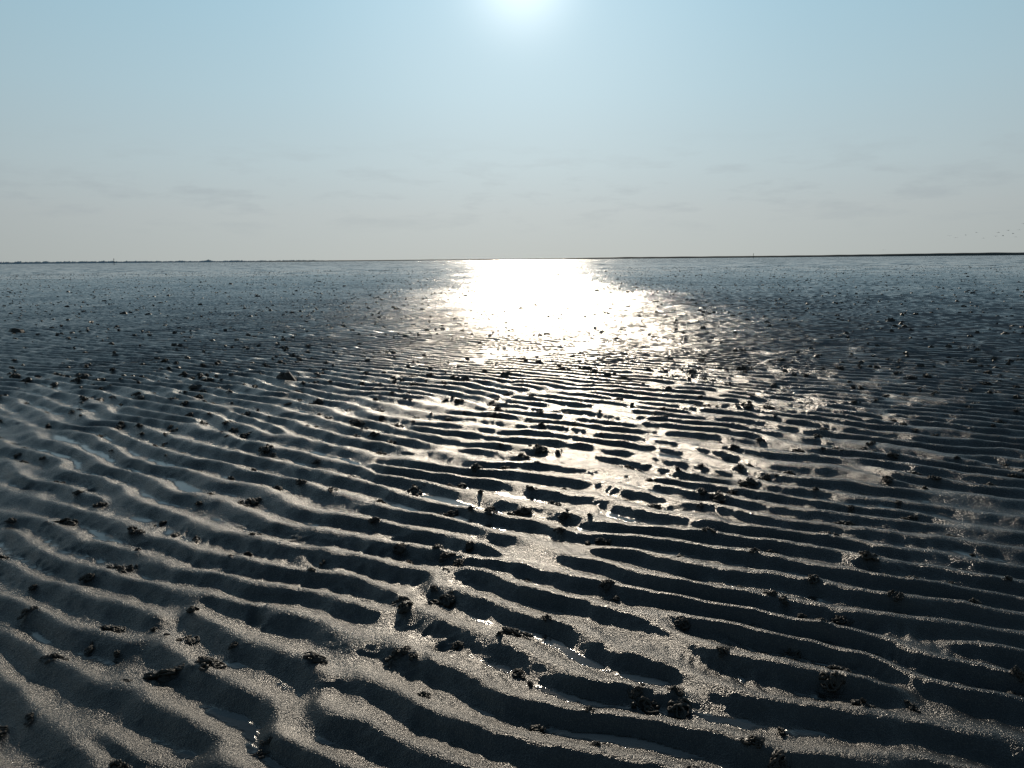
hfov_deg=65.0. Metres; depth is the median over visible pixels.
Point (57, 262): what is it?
distant tree line
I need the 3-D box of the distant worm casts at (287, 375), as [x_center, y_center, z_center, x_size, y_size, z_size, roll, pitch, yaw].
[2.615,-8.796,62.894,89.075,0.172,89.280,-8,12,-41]
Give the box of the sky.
[0,0,1023,262]
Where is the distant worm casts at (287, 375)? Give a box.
[0,265,1023,402]
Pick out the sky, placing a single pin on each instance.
(131, 130)
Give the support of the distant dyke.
on the rippled mudflat ground
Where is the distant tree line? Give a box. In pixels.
[0,259,329,263]
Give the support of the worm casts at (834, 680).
on the rippled mudflat ground
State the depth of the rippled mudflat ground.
3.17 m
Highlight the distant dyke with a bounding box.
[205,252,1023,262]
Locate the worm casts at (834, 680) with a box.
[0,348,1023,767]
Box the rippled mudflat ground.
[0,255,1023,767]

